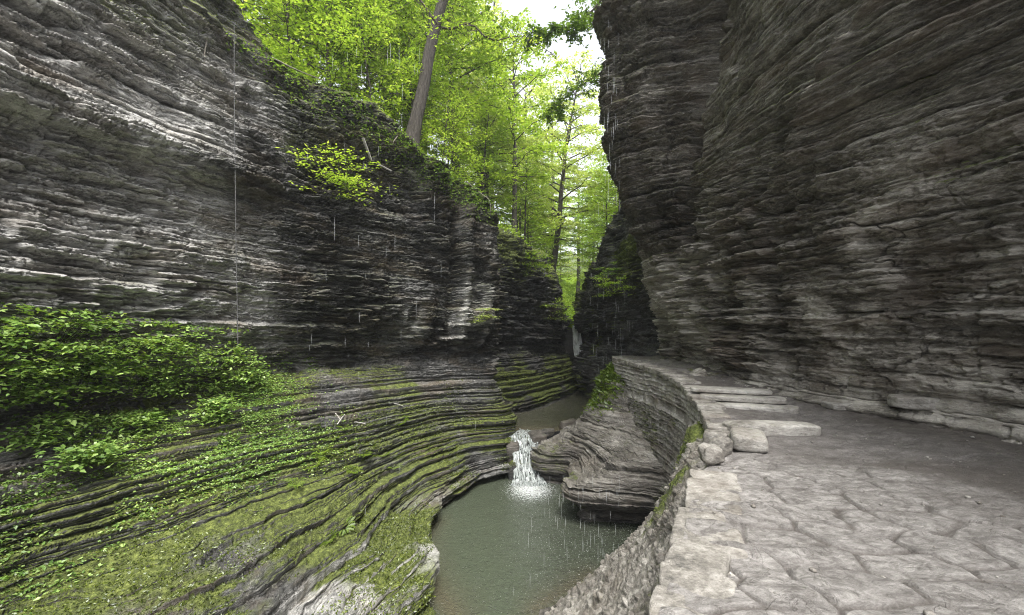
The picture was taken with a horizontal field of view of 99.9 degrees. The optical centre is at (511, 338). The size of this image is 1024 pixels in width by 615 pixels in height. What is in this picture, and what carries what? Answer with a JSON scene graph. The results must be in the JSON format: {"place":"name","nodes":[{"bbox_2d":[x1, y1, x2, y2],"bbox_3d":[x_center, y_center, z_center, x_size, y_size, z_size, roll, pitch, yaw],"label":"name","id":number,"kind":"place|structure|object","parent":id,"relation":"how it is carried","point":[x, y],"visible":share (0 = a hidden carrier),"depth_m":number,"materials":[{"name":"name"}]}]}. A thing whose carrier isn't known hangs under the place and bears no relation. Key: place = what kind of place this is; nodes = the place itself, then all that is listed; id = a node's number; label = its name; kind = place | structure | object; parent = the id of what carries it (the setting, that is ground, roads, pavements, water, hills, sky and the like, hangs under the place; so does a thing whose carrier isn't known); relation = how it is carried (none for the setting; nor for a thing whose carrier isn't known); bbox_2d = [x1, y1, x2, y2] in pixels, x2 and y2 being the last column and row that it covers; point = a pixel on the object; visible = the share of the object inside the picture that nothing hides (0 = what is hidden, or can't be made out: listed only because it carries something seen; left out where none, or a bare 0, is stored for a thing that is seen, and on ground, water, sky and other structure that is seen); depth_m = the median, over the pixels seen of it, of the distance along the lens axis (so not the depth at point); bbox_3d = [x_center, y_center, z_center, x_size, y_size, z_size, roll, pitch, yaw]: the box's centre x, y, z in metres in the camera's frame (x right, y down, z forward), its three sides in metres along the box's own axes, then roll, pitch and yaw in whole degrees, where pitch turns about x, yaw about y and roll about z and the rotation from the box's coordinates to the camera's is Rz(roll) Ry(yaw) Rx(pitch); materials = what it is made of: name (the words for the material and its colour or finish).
{"place":"outdoors","nodes":[
{"label":"outdoors","id":0,"kind":"place"},
{"bbox_2d":[0,0,528,614],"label":"cliff","id":1,"kind":"structure","parent":0,"point":[130,186],"depth_m":10.62,"materials":[{"name":"stone"}]},
{"bbox_2d":[0,329,85,398],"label":"creeper shrub","id":2,"kind":"object","parent":1,"relation":"on","point":[5,353],"visible":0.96,"depth_m":7.46,"materials":[{"name":"green plant"}]},
{"bbox_2d":[0,361,98,410],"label":"creeper shrub","id":3,"kind":"object","parent":1,"relation":"on","point":[21,387],"visible":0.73,"depth_m":8.00,"materials":[{"name":"green plant"}]},
{"bbox_2d":[0,409,106,454],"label":"creeper shrub","id":4,"kind":"object","parent":1,"relation":"on","point":[46,422],"visible":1,"depth_m":8.08,"materials":[{"name":"green plant"}]},
{"bbox_2d":[0,310,141,377],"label":"creeper shrub","id":5,"kind":"object","parent":1,"relation":"on","point":[17,328],"visible":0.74,"depth_m":7.86,"materials":[{"name":"green plant"}]},
{"bbox_2d":[29,436,135,475],"bbox_3d":[-8.036,2.184,8.111,1.329,0.543,1.721,0,0,0],"label":"creeper shrub","id":6,"kind":"object","parent":1,"relation":"on","point":[84,453],"visible":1,"depth_m":8.02,"materials":[{"name":"green plant"}]},
{"bbox_2d":[17,352,150,399],"bbox_3d":[-8.699,0.733,8.958,1.394,0.937,2.437,0,0,0],"label":"creeper shrub","id":7,"kind":"object","parent":1,"relation":"on","point":[98,387],"visible":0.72,"depth_m":8.92,"materials":[{"name":"green plant"}]},
{"bbox_2d":[0,302,180,367],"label":"creeper shrub","id":8,"kind":"object","parent":1,"relation":"on","point":[84,344],"visible":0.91,"depth_m":8.42,"materials":[{"name":"green plant"}]},
{"bbox_2d":[54,316,199,375],"bbox_3d":[-8.332,0.134,9.588,1.712,1.273,3.045,0,0,16],"label":"creeper shrub","id":9,"kind":"object","parent":1,"relation":"on","point":[134,339],"visible":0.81,"depth_m":9.45,"materials":[{"name":"green plant"}]},
{"bbox_2d":[91,406,182,439],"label":"creeper shrub","id":10,"kind":"object","parent":1,"relation":"on","point":[138,418],"visible":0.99,"depth_m":9.59,"materials":[{"name":"green plant"}]},
{"bbox_2d":[107,362,207,398],"bbox_3d":[-8.462,1.004,10.365,1.330,0.852,2.219,0,0,-8],"label":"creeper shrub","id":11,"kind":"object","parent":1,"relation":"on","point":[157,385],"visible":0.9,"depth_m":10.30,"materials":[{"name":"green plant"}]},
{"bbox_2d":[104,325,252,379],"bbox_3d":[-7.992,0.276,10.825,1.488,1.373,4.061,0,0,0],"label":"creeper shrub","id":12,"kind":"object","parent":1,"relation":"on","point":[190,351],"visible":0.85,"depth_m":10.66,"materials":[{"name":"green plant"}]},
{"bbox_2d":[0,351,388,614],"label":"ground cover","id":13,"kind":"object","parent":1,"relation":"on","point":[173,468],"visible":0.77,"depth_m":9.54,"materials":[{"name":"green plant"}]},
{"bbox_2d":[170,368,255,398],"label":"creeper shrub","id":14,"kind":"object","parent":1,"relation":"on","point":[214,386],"visible":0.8,"depth_m":11.87,"materials":[{"name":"green plant"}]},
{"bbox_2d":[176,395,250,426],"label":"creeper shrub","id":15,"kind":"object","parent":1,"relation":"on","point":[216,403],"visible":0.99,"depth_m":10.90,"materials":[{"name":"green plant"}]},
{"bbox_2d":[184,346,269,385],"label":"creeper shrub","id":16,"kind":"object","parent":1,"relation":"on","point":[233,358],"visible":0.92,"depth_m":11.99,"materials":[{"name":"green plant"}]},
{"bbox_2d":[234,25,237,345],"bbox_3d":[-7.297,-4.058,11.333,0.209,8.503,0.070,0,0,32],"label":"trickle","id":17,"kind":"object","parent":1,"relation":"hanging from","point":[235,182],"visible":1,"depth_m":11.30,"materials":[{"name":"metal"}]},
{"bbox_2d":[220,365,281,398],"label":"creeper shrub","id":18,"kind":"object","parent":1,"relation":"on","point":[253,380],"visible":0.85,"depth_m":12.54,"materials":[{"name":"green plant"}]},
{"bbox_2d":[0,377,517,614],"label":"moss tufts","id":19,"kind":"object","parent":1,"relation":"on","point":[278,554],"visible":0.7,"depth_m":8.58,"materials":[{"name":"green plant"}]},
{"bbox_2d":[275,140,398,205],"bbox_3d":[-5.668,-5.234,14.063,4.049,1.573,2.979,0,0,-35],"label":"cliff shrub","id":20,"kind":"object","parent":1,"relation":"on","point":[345,179],"visible":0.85,"depth_m":13.89,"materials":[{"name":"green plant"}]},
{"bbox_2d":[338,515,354,535],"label":"fern","id":21,"kind":"object","parent":1,"relation":"on","point":[346,529],"visible":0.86,"depth_m":9.88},
{"bbox_2d":[220,8,497,224],"bbox_3d":[-6.623,-9.208,14.681,5.229,9.309,19.759,0,0,34],"label":"ground cover","id":22,"kind":"object","parent":1,"relation":"on","point":[353,110],"visible":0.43,"depth_m":15.71,"materials":[{"name":"green plant"}]},
{"bbox_2d":[362,137,391,171],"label":"dead branch","id":23,"kind":"object","parent":1,"relation":"on","point":[367,149],"visible":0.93,"depth_m":15.28,"materials":[{"name":"grey wood"}]},
{"bbox_2d":[404,0,447,148],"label":"rim tree","id":24,"kind":"object","parent":1,"relation":"on","point":[414,128],"visible":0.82,"depth_m":17.81,"materials":[{"name":"grey plant"}]},
{"bbox_2d":[379,0,558,63],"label":"overhanging branch","id":25,"kind":"object","parent":24,"relation":"attached to","point":[466,37],"visible":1,"depth_m":15.27,"materials":[{"name":"plant"}]},
{"bbox_2d":[307,40,621,539],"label":"dripping water","id":26,"kind":"structure","parent":1,"relation":"hanging from","point":[603,293],"depth_m":11.84,"materials":[{"name":"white liquid"}]},
{"bbox_2d":[469,307,501,322],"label":"cliff shrub","id":27,"kind":"object","parent":1,"relation":"on","point":[480,317],"visible":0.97,"depth_m":17.61,"materials":[{"name":"green plant"}]},
{"bbox_2d":[247,0,613,438],"label":"sky","id":28,"kind":"structure","parent":0,"point":[542,11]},
{"bbox_2d":[428,473,641,614],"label":"pool","id":29,"kind":"structure","parent":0,"point":[503,546],"depth_m":11.32,"materials":[{"name":"green liquid"}]},
{"bbox_2d":[508,458,536,479],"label":"rock sill","id":30,"kind":"structure","parent":29,"relation":"in","point":[512,463],"depth_m":16.74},
{"bbox_2d":[506,441,518,461],"bbox_3d":[0.022,4.609,17.350,0.555,1.012,0.563,0,0,0],"label":"boulder","id":31,"kind":"object","parent":30,"relation":"on","point":[512,447],"visible":0.5,"depth_m":17.10,"materials":[{"name":"stone"}]},
{"bbox_2d":[509,428,546,486],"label":"waterfall","id":32,"kind":"structure","parent":29,"relation":"on","point":[525,462],"depth_m":16.75,"materials":[{"name":"white liquid"}]},
{"bbox_2d":[491,228,578,413],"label":"upstream left cliff","id":33,"kind":"structure","parent":0,"point":[534,368],"depth_m":26.99,"materials":[{"name":"stone"}]},
{"bbox_2d":[519,250,559,276],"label":"cliff shrub","id":34,"kind":"object","parent":33,"relation":"on","point":[538,264],"visible":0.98,"depth_m":26.49,"materials":[{"name":"green plant"}]},
{"bbox_2d":[535,298,578,321],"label":"cliff shrub","id":35,"kind":"object","parent":33,"relation":"on","point":[552,310],"visible":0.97,"depth_m":29.28,"materials":[{"name":"green plant"}]},
{"bbox_2d":[516,387,587,433],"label":"pool","id":36,"kind":"structure","parent":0,"point":[567,407],"depth_m":22.45,"materials":[{"name":"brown liquid"}]},
{"bbox_2d":[528,430,546,444],"bbox_3d":[1.052,4.096,17.759,0.722,0.558,0.724,0,0,-15],"label":"boulder","id":37,"kind":"object","parent":36,"relation":"in","point":[536,436],"visible":0.73,"depth_m":17.46,"materials":[{"name":"stone"}]},
{"bbox_2d":[556,252,596,311],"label":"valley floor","id":38,"kind":"structure","parent":0,"point":[573,260],"depth_m":117.70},
{"bbox_2d":[556,235,580,281],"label":"distant tree","id":39,"kind":"object","parent":38,"relation":"on","point":[568,269],"visible":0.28,"depth_m":71.62,"materials":[{"name":"green plant"}]},
{"bbox_2d":[559,273,582,327],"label":"undergrowth","id":40,"kind":"object","parent":38,"relation":"on","point":[571,284],"visible":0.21,"depth_m":66.11,"materials":[{"name":"green plant"}]},
{"bbox_2d":[544,153,604,295],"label":"distant tree","id":41,"kind":"object","parent":38,"relation":"on","point":[569,245],"visible":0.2,"depth_m":61.68,"materials":[{"name":"green plant"}]},
{"bbox_2d":[572,325,581,355],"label":"waterfall","id":42,"kind":"structure","parent":0,"point":[577,340],"depth_m":36.85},
{"bbox_2d":[571,201,659,399],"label":"upstream right cliff","id":43,"kind":"structure","parent":0,"point":[601,322],"depth_m":24.93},
{"bbox_2d":[558,328,586,361],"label":"rock sill","id":44,"kind":"structure","parent":43,"relation":"on","point":[567,344],"depth_m":37.37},
{"bbox_2d":[571,176,617,266],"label":"forest tree","id":45,"kind":"object","parent":43,"relation":"on","point":[592,243],"visible":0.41,"depth_m":36.56,"materials":[{"name":"green plant"}]},
{"bbox_2d":[592,261,621,277],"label":"cliff shrub","id":46,"kind":"object","parent":43,"relation":"on","point":[607,269],"visible":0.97,"depth_m":23.69,"materials":[{"name":"green plant"}]},
{"bbox_2d":[591,275,640,296],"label":"cliff shrub","id":47,"kind":"object","parent":43,"relation":"on","point":[609,283],"visible":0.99,"depth_m":22.49,"materials":[{"name":"green plant"}]},
{"bbox_2d":[530,367,705,614],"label":"bedrock bank","id":48,"kind":"structure","parent":0,"point":[584,458],"depth_m":12.24,"materials":[{"name":"stone"}]},
{"bbox_2d":[559,418,575,428],"bbox_3d":[2.568,3.861,19.216,1.030,0.452,0.549,0,0,-32],"label":"boulder","id":49,"kind":"object","parent":48,"relation":"on","point":[563,424],"visible":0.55,"depth_m":18.93,"materials":[{"name":"stone"}]},
{"bbox_2d":[580,361,635,420],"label":"ivy","id":50,"kind":"object","parent":48,"relation":"on","point":[603,375],"visible":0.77,"depth_m":17.21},
{"bbox_2d":[612,356,747,614],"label":"retaining wall","id":51,"kind":"structure","parent":48,"relation":"on","point":[697,564],"depth_m":4.71,"materials":[{"name":"stone"}]},
{"bbox_2d":[708,435,732,456],"bbox_3d":[2.936,1.530,6.052,0.318,0.298,0.254,0,0,-29],"label":"rubble stone","id":52,"kind":"object","parent":51,"relation":"on","point":[724,444],"visible":0.72,"depth_m":5.96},
{"bbox_2d":[592,0,1023,445],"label":"cliff","id":53,"kind":"structure","parent":0,"point":[822,200],"depth_m":7.99,"materials":[{"name":"stone"}]},
{"bbox_2d":[520,0,601,54],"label":"overhanging branch","id":54,"kind":"object","parent":53,"relation":"attached to","point":[581,23],"visible":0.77,"depth_m":19.16,"materials":[{"name":"green plant"}]},
{"bbox_2d":[539,57,604,129],"bbox_3d":[4.858,-13.192,21.991,6.447,4.509,4.542,0,0,-28],"label":"overhanging branch","id":55,"kind":"object","parent":53,"relation":"attached to","point":[559,110],"visible":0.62,"depth_m":21.75,"materials":[{"name":"green plant"}]},
{"bbox_2d":[618,355,1023,614],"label":"path","id":56,"kind":"structure","parent":0,"point":[831,524],"depth_m":3.75,"materials":[{"name":"stone"}]},
{"bbox_2d":[698,442,724,464],"bbox_3d":[2.615,1.520,5.640,0.303,0.249,0.279,0,0,0],"label":"rubble stone","id":57,"kind":"object","parent":56,"relation":"on","point":[711,454],"visible":1,"depth_m":5.54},
{"bbox_2d":[703,430,727,442],"bbox_3d":[3.076,1.523,6.505,0.339,0.269,0.279,0,0,32],"label":"rubble stone","id":58,"kind":"object","parent":56,"relation":"on","point":[708,435],"visible":0.51,"depth_m":6.44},
{"bbox_2d":[729,427,767,452],"bbox_3d":[3.543,1.521,6.465,0.485,0.251,0.785,0,0,25],"label":"stone slab","id":59,"kind":"object","parent":56,"relation":"on","point":[743,439],"depth_m":6.17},
{"bbox_2d":[716,401,799,413],"bbox_3d":[4.957,1.449,9.049,1.854,0.156,0.612,0,0,28],"label":"stone step","id":60,"kind":"object","parent":56,"relation":"on","point":[781,408],"visible":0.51,"depth_m":8.76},
{"bbox_2d":[700,393,786,403],"bbox_3d":[5.014,1.310,9.401,1.684,0.129,0.598,0,0,26],"label":"stone step","id":61,"kind":"object","parent":60,"relation":"on","point":[765,399],"visible":0.91,"depth_m":9.21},
{"bbox_2d":[691,386,772,394],"bbox_3d":[4.985,1.189,9.848,1.651,0.104,0.682,0,0,24],"label":"stone step","id":62,"kind":"object","parent":61,"relation":"on","point":[733,390],"visible":1,"depth_m":9.62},
{"bbox_2d":[722,420,820,435],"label":"stone slab","id":63,"kind":"structure","parent":56,"relation":"on","point":[778,428],"depth_m":7.02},
{"bbox_2d":[622,355,1022,614],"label":"pebbles","id":64,"kind":"object","parent":56,"relation":"on","point":[925,612],"visible":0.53,"depth_m":4.16,"materials":[{"name":"stone"}]},
{"bbox_2d":[821,401,851,410],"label":"fallen block","id":65,"kind":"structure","parent":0,"point":[836,406],"depth_m":8.44,"materials":[{"name":"stone"}]},
{"bbox_2d":[887,394,939,410],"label":"fallen block","id":66,"kind":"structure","parent":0,"point":[913,402],"depth_m":7.48,"materials":[{"name":"stone"}]},
{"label":"left hillside","id":67,"kind":"structure","parent":0,"visible":0},
{"bbox_2d":[240,0,323,60],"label":"maple sapling","id":68,"kind":"object","parent":67,"relation":"on","point":[272,18],"visible":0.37,"depth_m":14.73,"materials":[{"name":"green plant"}]},
{"bbox_2d":[236,0,361,84],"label":"maple sapling","id":69,"kind":"object","parent":67,"relation":"on","point":[267,4],"visible":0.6,"depth_m":14.42,"materials":[{"name":"green plant"}]},
{"bbox_2d":[235,0,382,86],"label":"maple sapling","id":70,"kind":"object","parent":67,"relation":"on","point":[236,1],"visible":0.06,"depth_m":20.91,"materials":[{"name":"green plant"}]},
{"bbox_2d":[247,0,371,76],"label":"maple sapling","id":71,"kind":"object","parent":67,"relation":"on","point":[282,34],"visible":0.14,"depth_m":17.38,"materials":[{"name":"green plant"}]},
{"bbox_2d":[259,0,395,99],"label":"maple sapling","id":72,"kind":"object","parent":67,"relation":"on","point":[340,14],"visible":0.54,"depth_m":15.86,"materials":[{"name":"green plant"}]},
{"bbox_2d":[258,0,420,102],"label":"maple sapling","id":73,"kind":"object","parent":67,"relation":"on","point":[346,49],"visible":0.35,"depth_m":17.69,"materials":[{"name":"green plant"}]},
{"bbox_2d":[315,0,422,117],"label":"maple sapling","id":74,"kind":"object","parent":67,"relation":"on","point":[405,81],"visible":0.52,"depth_m":17.09,"materials":[{"name":"green plant"}]},
{"bbox_2d":[314,0,450,122],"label":"maple sapling","id":75,"kind":"object","parent":67,"relation":"on","point":[389,17],"visible":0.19,"depth_m":19.43,"materials":[{"name":"green plant"}]},
{"bbox_2d":[324,0,444,128],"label":"forest tree","id":76,"kind":"object","parent":67,"relation":"on","point":[381,53],"visible":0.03,"depth_m":22.24,"materials":[{"name":"green plant"}]},
{"bbox_2d":[216,0,568,315],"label":"undergrowth","id":77,"kind":"object","parent":67,"relation":"on","point":[276,49],"visible":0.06,"depth_m":14.60,"materials":[{"name":"green plant"}]},
{"bbox_2d":[359,25,458,148],"bbox_3d":[-6.765,-20.128,28.500,7.548,21.192,7.782,0,0,24],"label":"forest tree","id":78,"kind":"object","parent":67,"relation":"on","point":[402,126],"visible":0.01,"depth_m":27.67,"materials":[{"name":"green plant"}]},
{"bbox_2d":[369,16,461,151],"bbox_3d":[-4.514,-11.069,19.811,4.752,6.708,4.934,-5,-4,41],"label":"maple sapling","id":79,"kind":"object","parent":67,"relation":"on","point":[410,59],"visible":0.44,"depth_m":19.05,"materials":[{"name":"green plant"}]},
{"bbox_2d":[356,0,492,115],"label":"forest tree","id":80,"kind":"object","parent":67,"relation":"on","point":[457,55],"visible":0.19,"depth_m":23.74,"materials":[{"name":"green plant"}]},
{"bbox_2d":[366,0,485,156],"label":"maple sapling","id":81,"kind":"object","parent":67,"relation":"on","point":[440,39],"visible":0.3,"depth_m":20.53,"materials":[{"name":"green plant"}]},
{"bbox_2d":[402,85,482,183],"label":"maple sapling","id":82,"kind":"object","parent":67,"relation":"on","point":[451,135],"visible":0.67,"depth_m":19.02,"materials":[{"name":"green plant"}]},
{"bbox_2d":[365,0,523,173],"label":"forest tree","id":83,"kind":"object","parent":67,"relation":"on","point":[486,72],"visible":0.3,"depth_m":24.45,"materials":[{"name":"green plant"}]},
{"bbox_2d":[394,0,499,152],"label":"forest tree","id":84,"kind":"object","parent":67,"relation":"on","point":[484,5],"visible":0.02,"depth_m":32.05,"materials":[{"name":"green plant"}]},
{"bbox_2d":[407,74,494,183],"bbox_3d":[-3.108,-9.968,21.862,4.643,6.313,4.472,1,-2,-17],"label":"maple sapling","id":85,"kind":"object","parent":67,"relation":"on","point":[460,116],"visible":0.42,"depth_m":21.49,"materials":[{"name":"green plant"}]},
{"bbox_2d":[421,89,498,192],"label":"maple sapling","id":86,"kind":"object","parent":67,"relation":"on","point":[460,138],"visible":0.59,"depth_m":19.63,"materials":[{"name":"green plant"}]},
{"bbox_2d":[427,0,514,167],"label":"forest tree","id":87,"kind":"object","parent":67,"relation":"on","point":[474,70],"visible":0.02,"depth_m":32.16,"materials":[{"name":"green plant"}]},
{"bbox_2d":[442,78,525,209],"bbox_3d":[-3.217,-14.348,37.334,9.056,17.558,8.914,0,0,-23],"label":"forest tree","id":88,"kind":"object","parent":67,"relation":"on","point":[473,182],"visible":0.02,"depth_m":37.03,"materials":[{"name":"green plant"}]},
{"bbox_2d":[447,85,525,209],"bbox_3d":[-1.667,-11.875,29.329,5.920,9.248,6.286,5,1,18],"label":"forest tree","id":89,"kind":"object","parent":67,"relation":"on","point":[484,153],"visible":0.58,"depth_m":28.50,"materials":[{"name":"green plant"}]},
{"bbox_2d":[450,0,533,206],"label":"forest tree","id":90,"kind":"object","parent":67,"relation":"on","point":[494,3],"visible":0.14,"depth_m":34.81,"materials":[{"name":"green plant"}]},
{"bbox_2d":[447,21,538,199],"bbox_3d":[-1.865,-15.430,32.264,8.056,16.089,8.233,0,0,20],"label":"forest tree","id":91,"kind":"object","parent":67,"relation":"on","point":[519,145],"visible":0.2,"depth_m":31.53,"materials":[{"name":"green plant"}]},
{"bbox_2d":[460,7,571,235],"bbox_3d":[-0.020,-14.316,30.308,8.354,16.849,8.670,0,0,24],"label":"forest tree","id":92,"kind":"object","parent":67,"relation":"on","point":[527,127],"visible":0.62,"depth_m":30.01,"materials":[{"name":"green plant"}]},
{"bbox_2d":[495,149,560,247],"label":"forest tree","id":93,"kind":"object","parent":67,"relation":"on","point":[537,239],"visible":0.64,"depth_m":32.13,"materials":[{"name":"green plant"}]},
{"bbox_2d":[481,63,577,231],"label":"forest tree","id":94,"kind":"object","parent":67,"relation":"on","point":[528,94],"visible":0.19,"depth_m":41.20,"materials":[{"name":"green plant"}]},
{"bbox_2d":[495,160,565,249],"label":"forest tree","id":95,"kind":"object","parent":67,"relation":"on","point":[520,217],"visible":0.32,"depth_m":35.30,"materials":[{"name":"green plant"}]},
{"bbox_2d":[498,184,568,264],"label":"forest tree","id":96,"kind":"object","parent":67,"relation":"on","point":[548,261],"visible":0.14,"depth_m":38.16,"materials":[{"name":"green plant"}]},
{"bbox_2d":[498,163,568,254],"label":"forest tree","id":97,"kind":"object","parent":67,"relation":"on","point":[540,217],"visible":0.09,"depth_m":48.45,"materials":[{"name":"green plant"}]},
{"bbox_2d":[523,220,576,298],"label":"forest tree","id":98,"kind":"object","parent":67,"relation":"on","point":[558,267],"visible":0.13,"depth_m":43.89,"materials":[{"name":"green plant"}]},
{"bbox_2d":[531,114,583,277],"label":"forest tree","id":99,"kind":"object","parent":67,"relation":"on","point":[560,249],"visible":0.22,"depth_m":49.46,"materials":[{"name":"green plant"}]},
{"bbox_2d":[512,50,617,271],"bbox_3d":[4.158,-12.659,37.111,10.444,21.650,11.763,6,2,-6],"label":"forest tree","id":100,"kind":"object","parent":67,"relation":"on","point":[589,129],"visible":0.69,"depth_m":35.64,"materials":[{"name":"green plant"}]},
{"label":"right hillside","id":101,"kind":"structure","parent":0,"visible":0},
{"bbox_2d":[577,223,600,277],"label":"forest tree","id":102,"kind":"object","parent":101,"relation":"on","point":[594,250],"visible":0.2,"depth_m":55.47,"materials":[{"name":"green plant"}]},
{"bbox_2d":[566,164,612,260],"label":"distant tree","id":103,"kind":"object","parent":101,"relation":"on","point":[584,219],"visible":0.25,"depth_m":57.22,"materials":[{"name":"green plant"}]},
{"bbox_2d":[575,218,607,287],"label":"forest tree","id":104,"kind":"object","parent":101,"relation":"on","point":[599,223],"visible":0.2,"depth_m":44.12,"materials":[{"name":"green plant"}]},
{"bbox_2d":[581,151,618,236],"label":"forest tree","id":105,"kind":"object","parent":101,"relation":"on","point":[598,218],"visible":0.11,"depth_m":49.77,"materials":[{"name":"green plant"}]},
{"bbox_2d":[581,136,619,242],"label":"forest tree","id":106,"kind":"object","parent":101,"relation":"on","point":[606,197],"visible":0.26,"depth_m":31.56,"materials":[{"name":"green plant"}]},
{"bbox_2d":[587,130,618,219],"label":"forest tree","id":107,"kind":"object","parent":101,"relation":"on","point":[605,173],"visible":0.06,"depth_m":41.00,"materials":[{"name":"green plant"}]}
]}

